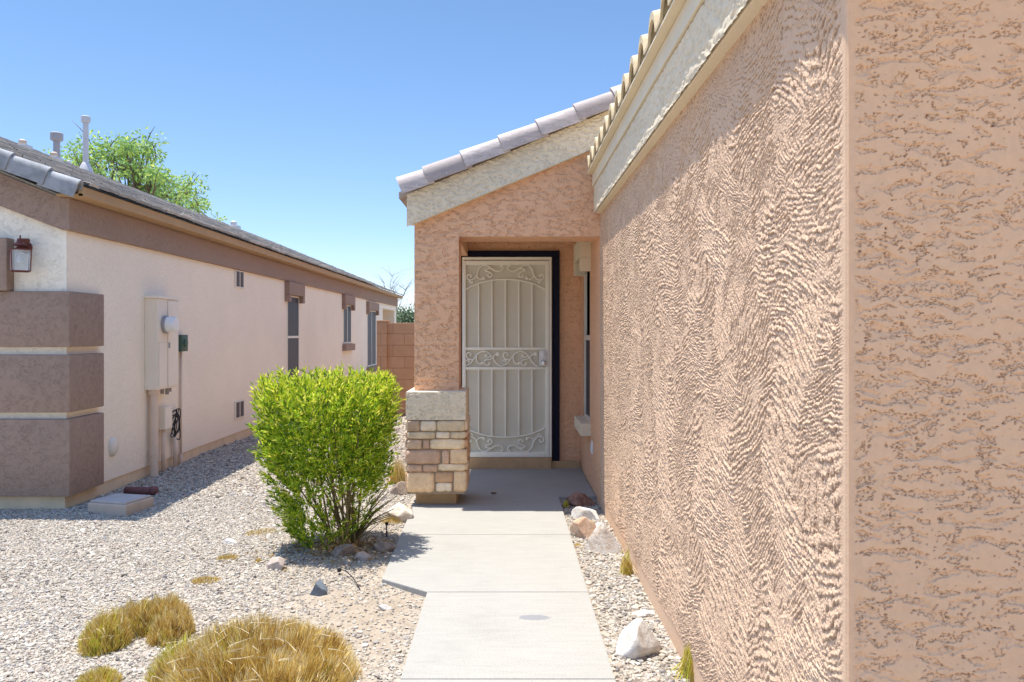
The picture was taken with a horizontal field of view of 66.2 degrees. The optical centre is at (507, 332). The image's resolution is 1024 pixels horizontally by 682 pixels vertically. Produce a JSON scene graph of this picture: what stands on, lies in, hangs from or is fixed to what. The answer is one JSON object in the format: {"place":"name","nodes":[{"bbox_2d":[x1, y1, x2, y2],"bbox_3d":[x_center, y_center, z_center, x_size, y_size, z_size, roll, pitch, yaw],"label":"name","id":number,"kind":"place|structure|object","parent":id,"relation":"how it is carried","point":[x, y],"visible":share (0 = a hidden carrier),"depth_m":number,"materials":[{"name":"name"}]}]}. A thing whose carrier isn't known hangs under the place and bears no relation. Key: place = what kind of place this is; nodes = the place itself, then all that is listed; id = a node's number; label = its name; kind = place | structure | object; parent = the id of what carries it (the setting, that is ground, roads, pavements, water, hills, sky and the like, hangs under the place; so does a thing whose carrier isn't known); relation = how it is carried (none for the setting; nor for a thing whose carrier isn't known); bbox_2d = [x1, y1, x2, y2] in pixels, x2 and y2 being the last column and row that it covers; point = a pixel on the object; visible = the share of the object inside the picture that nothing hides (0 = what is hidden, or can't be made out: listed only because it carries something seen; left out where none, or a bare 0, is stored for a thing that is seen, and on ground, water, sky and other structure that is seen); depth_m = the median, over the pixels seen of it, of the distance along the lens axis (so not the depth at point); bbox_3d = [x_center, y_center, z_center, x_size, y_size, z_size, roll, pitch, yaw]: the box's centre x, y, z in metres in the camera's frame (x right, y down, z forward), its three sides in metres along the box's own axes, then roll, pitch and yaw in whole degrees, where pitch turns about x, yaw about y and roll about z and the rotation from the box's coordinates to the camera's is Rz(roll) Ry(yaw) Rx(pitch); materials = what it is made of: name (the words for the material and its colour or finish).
{"place":"outdoors","nodes":[
{"label":"outdoors","id":0,"kind":"place"},
{"bbox_2d":[0,0,660,315],"label":"sky","id":1,"kind":"structure","parent":0,"point":[302,118],"materials":[{"name":"blue"}]},
{"bbox_2d":[0,388,691,681],"bbox_3d":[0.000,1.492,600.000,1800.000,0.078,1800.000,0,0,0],"label":"ground","id":2,"kind":"structure","parent":0,"point":[367,617],"depth_m":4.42,"materials":[{"name":"beige gravel"}]},
{"bbox_2d":[74,664,122,681],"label":"grass clump","id":3,"kind":"object","parent":2,"relation":"on","point":[103,674],"visible":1,"depth_m":3.33,"materials":[{"name":"yellow plant"}]},
{"bbox_2d":[88,493,152,515],"bbox_3d":[-3.290,1.490,6.690,0.380,0.160,0.340,0,0,14],"label":"valve box","id":4,"kind":"object","parent":2,"relation":"in","point":[120,504],"visible":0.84,"depth_m":6.57,"materials":[{"name":"grey concrete"}]},
{"bbox_2d":[67,590,196,657],"bbox_3d":[-1.857,1.421,3.878,0.600,0.340,0.479,0,0,-29],"label":"grass clump","id":5,"kind":"object","parent":2,"relation":"on","point":[157,620],"visible":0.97,"depth_m":3.82,"materials":[{"name":"yellow plant"}]},
{"bbox_2d":[42,125,226,220],"bbox_3d":[-14.548,-3.090,29.499,7.490,9.700,7.742,0,0,0],"label":"tree","id":6,"kind":"object","parent":2,"relation":"on","point":[138,173],"visible":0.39,"depth_m":29.18,"materials":[{"name":"green plant"}]},
{"bbox_2d":[123,486,158,494],"bbox_3d":[-3.396,1.470,7.277,0.296,0.083,0.087,0,0,0],"label":"drain pipe","id":7,"kind":"object","parent":2,"relation":"on","point":[152,490],"visible":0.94,"depth_m":7.25,"materials":[{"name":"brown plastic"}]},
{"bbox_2d":[0,115,403,508],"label":"house","id":8,"kind":"structure","parent":2,"relation":"on","point":[108,254],"depth_m":7.79,"materials":[{"name":"paint"}]},
{"bbox_2d":[8,235,32,272],"bbox_3d":[-4.086,-0.657,6.601,0.179,0.305,0.239,0,0,-38],"label":"wall lantern","id":9,"kind":"object","parent":8,"relation":"attached to","point":[20,257],"depth_m":6.53,"materials":[{"name":"red metal"}]},
{"bbox_2d":[108,437,117,455],"bbox_3d":[-3.736,1.090,7.470,0.045,0.189,0.140,0,0,0],"label":"cleanout cover","id":10,"kind":"object","parent":8,"relation":"attached to","point":[113,446],"visible":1,"depth_m":7.44,"materials":[{"name":"plastic"}]},
{"bbox_2d":[144,295,179,476],"bbox_3d":[-3.627,0.610,8.390,0.267,1.980,0.540,0,0,0],"label":"electric panel","id":11,"kind":"object","parent":8,"relation":"attached to","point":[161,341],"visible":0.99,"depth_m":8.19,"materials":[{"name":"paint"}]},
{"bbox_2d":[168,301,177,385],"bbox_3d":[-3.617,0.122,8.497,0.011,0.915,0.255,0,0,0],"label":"door","id":12,"kind":"structure","parent":11,"relation":"in","point":[172,305],"depth_m":8.49,"materials":[{"name":"paint"}]},
{"bbox_2d":[158,406,177,471],"bbox_3d":[-3.717,1.190,8.632,0.084,0.760,0.385,0,0,0],"label":"utility box","id":13,"kind":"object","parent":8,"relation":"attached to","point":[164,417],"visible":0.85,"depth_m":8.47,"materials":[{"name":"paint"}]},
{"bbox_2d":[170,408,180,439],"bbox_3d":[-3.709,1.039,8.778,0.054,0.365,0.251,0,0,0],"label":"cable bundle","id":14,"kind":"object","parent":13,"relation":"attached to","point":[177,421],"visible":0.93,"depth_m":8.77,"materials":[{"name":"black rubber"}]},
{"bbox_2d":[178,335,187,463],"bbox_3d":[-3.715,0.800,8.990,0.090,1.540,0.180,0,0,0],"label":"junction box","id":15,"kind":"object","parent":8,"relation":"attached to","point":[182,342],"visible":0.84,"depth_m":8.99,"materials":[{"name":"green plastic"}]},
{"bbox_2d":[285,281,304,382],"bbox_3d":[-3.723,0.034,13.770,0.095,1.788,1.020,0,0,0],"label":"window","id":16,"kind":"structure","parent":8,"relation":"in","point":[294,292],"depth_m":13.73,"materials":[{"name":"glass"}]},
{"bbox_2d":[342,294,354,350],"bbox_3d":[-3.720,-0.215,18.435,0.100,1.290,1.150,0,0,0],"label":"window","id":17,"kind":"structure","parent":8,"relation":"in","point":[348,302],"depth_m":18.35,"materials":[{"name":"glass"}]},
{"bbox_2d":[366,301,378,372],"bbox_3d":[-3.720,0.140,21.750,0.100,1.920,1.620,0,0,0],"label":"window","id":18,"kind":"structure","parent":8,"relation":"in","point":[372,309],"depth_m":21.73,"materials":[{"name":"glass"}]},
{"bbox_2d":[191,575,220,584],"bbox_3d":[-1.809,1.492,4.719,0.198,0.055,0.129,0,0,0],"label":"grass tuft","id":19,"kind":"object","parent":2,"relation":"on","point":[199,580],"visible":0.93,"depth_m":4.71,"materials":[{"name":"yellow plant"}]},
{"bbox_2d":[216,553,239,560],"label":"grass tuft","id":20,"kind":"object","parent":2,"relation":"on","point":[228,556],"visible":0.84,"depth_m":5.15,"materials":[{"name":"yellow plant"}]},
{"bbox_2d":[223,538,236,544],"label":"stone","id":21,"kind":"object","parent":2,"relation":"on","point":[227,541],"visible":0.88,"depth_m":5.54,"materials":[{"name":"white stone"}]},
{"bbox_2d":[141,606,362,681],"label":"grass clump","id":22,"kind":"object","parent":2,"relation":"on","point":[265,649],"visible":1,"depth_m":3.27,"materials":[{"name":"yellow plant"}]},
{"bbox_2d":[244,528,279,536],"bbox_3d":[-1.802,1.498,5.867,0.337,0.046,0.239,0,0,0],"label":"grass tuft","id":23,"kind":"object","parent":2,"relation":"on","point":[251,532],"visible":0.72,"depth_m":5.86,"materials":[{"name":"beige plant"}]},
{"bbox_2d":[267,556,285,570],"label":"stone","id":24,"kind":"object","parent":2,"relation":"on","point":[273,563],"visible":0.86,"depth_m":4.88,"materials":[{"name":"beige stone"}]},
{"bbox_2d":[224,530,394,584],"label":"leaf litter","id":25,"kind":"object","parent":2,"relation":"on","point":[362,543],"visible":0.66,"depth_m":5.24,"materials":[{"name":"brown plant"}]},
{"bbox_2d":[310,578,327,595],"bbox_3d":[-1.068,1.462,4.449,0.096,0.120,0.065,0,0,28],"label":"stone","id":26,"kind":"object","parent":2,"relation":"on","point":[319,588],"visible":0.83,"depth_m":4.43,"materials":[{"name":"grey stone"}]},
{"bbox_2d":[246,361,405,549],"bbox_3d":[-1.226,0.858,5.335,1.064,1.312,1.040,0,0,0],"label":"bush","id":27,"kind":"object","parent":2,"relation":"on","point":[334,396],"visible":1,"depth_m":5.16,"materials":[{"name":"green plant"}]},
{"bbox_2d":[331,544,356,557],"bbox_3d":[-1.067,1.433,5.118,0.141,0.107,0.105,0,0,-41],"label":"stone","id":28,"kind":"object","parent":2,"relation":"on","point":[344,550],"visible":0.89,"depth_m":5.09,"materials":[{"name":"grey stone"}]},
{"bbox_2d":[337,568,359,588],"bbox_3d":[-0.924,1.450,4.631,0.040,0.042,0.327,0,0,-36],"label":"drip tube","id":29,"kind":"object","parent":2,"relation":"on","point":[338,569],"visible":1,"depth_m":4.71,"materials":[{"name":"black plastic"}]},
{"bbox_2d":[354,551,370,560],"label":"stone","id":30,"kind":"object","parent":2,"relation":"on","point":[363,555],"visible":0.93,"depth_m":5.01,"materials":[{"name":"grey stone"}]},
{"bbox_2d":[372,541,395,552],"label":"stone","id":31,"kind":"object","parent":2,"relation":"on","point":[381,546],"visible":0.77,"depth_m":5.23,"materials":[{"name":"grey stone"}]},
{"bbox_2d":[378,604,390,609],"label":"stone","id":32,"kind":"object","parent":2,"relation":"on","point":[384,606],"visible":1,"depth_m":4.19,"materials":[{"name":"white stone"}]},
{"bbox_2d":[381,516,402,524],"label":"grass tuft","id":33,"kind":"object","parent":2,"relation":"on","point":[391,520],"visible":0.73,"depth_m":6.06,"materials":[{"name":"yellow plant"}]},
{"bbox_2d":[371,267,413,315],"bbox_3d":[-5.084,-0.621,34.017,2.532,4.759,2.119,0,0,-14],"label":"tree","id":34,"kind":"object","parent":2,"relation":"on","point":[395,289],"visible":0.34,"depth_m":34.09,"materials":[{"name":"brown plant"}]},
{"bbox_2d":[377,320,413,415],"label":"block wall","id":35,"kind":"structure","parent":2,"relation":"on","point":[395,348],"depth_m":13.95,"materials":[{"name":"brown brick"}]},
{"bbox_2d":[386,458,406,484],"bbox_3d":[-1.071,1.385,7.730,0.237,0.359,0.286,0,0,27],"label":"grass tuft","id":36,"kind":"object","parent":2,"relation":"on","point":[399,476],"visible":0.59,"depth_m":7.68,"materials":[{"name":"yellow plant"}]},
{"bbox_2d":[390,481,406,495],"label":"stone","id":37,"kind":"object","parent":2,"relation":"on","point":[398,488],"visible":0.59,"depth_m":7.17,"materials":[{"name":"beige stone"}]},
{"bbox_2d":[386,502,412,521],"bbox_3d":[-0.843,1.438,6.149,0.209,0.201,0.160,0,0,-11],"label":"stone","id":38,"kind":"object","parent":2,"relation":"on","point":[400,511],"visible":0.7,"depth_m":6.11,"materials":[{"name":"beige stone"}]},
{"bbox_2d":[396,300,413,322],"bbox_3d":[-3.811,0.194,29.903,2.104,3.134,2.085,0,0,29],"label":"shrub","id":39,"kind":"object","parent":2,"relation":"on","point":[407,317],"visible":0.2,"depth_m":29.69,"materials":[{"name":"green plant"}]},
{"bbox_2d":[382,468,615,681],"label":"walkway","id":40,"kind":"structure","parent":2,"relation":"on","point":[497,580],"depth_m":4.51,"materials":[{"name":"concrete"}]},
{"bbox_2d":[563,500,568,507],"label":"grass tuft","id":41,"kind":"object","parent":2,"relation":"on","point":[565,504],"visible":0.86,"depth_m":6.64,"materials":[{"name":"green plant"}]},
{"bbox_2d":[566,492,597,506],"bbox_3d":[0.636,1.451,6.720,0.267,0.175,0.160,0,0,-11],"label":"rock","id":42,"kind":"object","parent":2,"relation":"on","point":[577,499],"visible":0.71,"depth_m":6.67,"materials":[{"name":"red stone"}]},
{"bbox_2d":[570,516,595,538],"bbox_3d":[0.555,1.444,5.714,0.151,0.218,0.196,0,0,-18],"label":"rock","id":43,"kind":"object","parent":2,"relation":"on","point":[582,527],"visible":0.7,"depth_m":5.66,"materials":[{"name":"beige stone"}]},
{"bbox_2d":[571,506,599,520],"bbox_3d":[0.637,1.459,6.259,0.249,0.134,0.116,0,0,27],"label":"rock","id":44,"kind":"object","parent":2,"relation":"on","point":[579,512],"visible":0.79,"depth_m":6.21,"materials":[{"name":"white stone"}]},
{"bbox_2d":[584,521,621,554],"bbox_3d":[0.649,1.426,5.318,0.210,0.299,0.213,0,0,-18],"label":"rock","id":45,"kind":"object","parent":2,"relation":"on","point":[602,539],"visible":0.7,"depth_m":5.27,"materials":[{"name":"beige stone"}]},
{"bbox_2d":[616,544,629,560],"bbox_3d":[0.789,1.431,5.096,0.186,0.172,0.124,0,0,0],"label":"grass tuft","id":46,"kind":"object","parent":2,"relation":"on","point":[625,554],"visible":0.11,"depth_m":5.09,"materials":[{"name":"yellow plant"}]},
{"bbox_2d":[618,555,635,576],"bbox_3d":[0.754,1.446,4.798,0.164,0.158,0.113,0,0,29],"label":"grass tuft","id":47,"kind":"object","parent":2,"relation":"on","point":[626,566],"visible":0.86,"depth_m":4.79,"materials":[{"name":"yellow plant"}]},
{"bbox_2d":[615,618,660,659],"bbox_3d":[0.594,1.439,3.612,0.181,0.247,0.155,0,0,33],"label":"rock","id":48,"kind":"object","parent":2,"relation":"on","point":[637,638],"visible":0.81,"depth_m":3.58,"materials":[{"name":"white stone"}]},
{"bbox_2d":[631,609,655,616],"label":"rock","id":49,"kind":"object","parent":2,"relation":"on","point":[642,612],"visible":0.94,"depth_m":4.11,"materials":[{"name":"white stone"}]},
{"bbox_2d":[671,641,693,681],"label":"grass tuft","id":50,"kind":"object","parent":2,"relation":"on","point":[686,666],"visible":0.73,"depth_m":3.37,"materials":[{"name":"yellow plant"}]},
{"bbox_2d":[396,0,1023,681],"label":"house","id":51,"kind":"structure","parent":2,"relation":"on","point":[720,302],"depth_m":2.33,"materials":[{"name":"paint"}]},
{"bbox_2d":[462,257,551,456],"bbox_3d":[-0.004,0.264,8.316,0.950,2.125,0.117,0,0,0],"label":"security door","id":52,"kind":"structure","parent":51,"relation":"in","point":[507,305],"depth_m":8.36,"materials":[{"name":"beige metal"}]},
{"bbox_2d":[574,242,590,435],"bbox_3d":[0.765,0.045,7.795,0.150,1.880,0.750,0,0,0],"label":"window","id":53,"kind":"structure","parent":51,"relation":"in","point":[582,250],"depth_m":7.82,"materials":[{"name":"plastic"}]}
]}

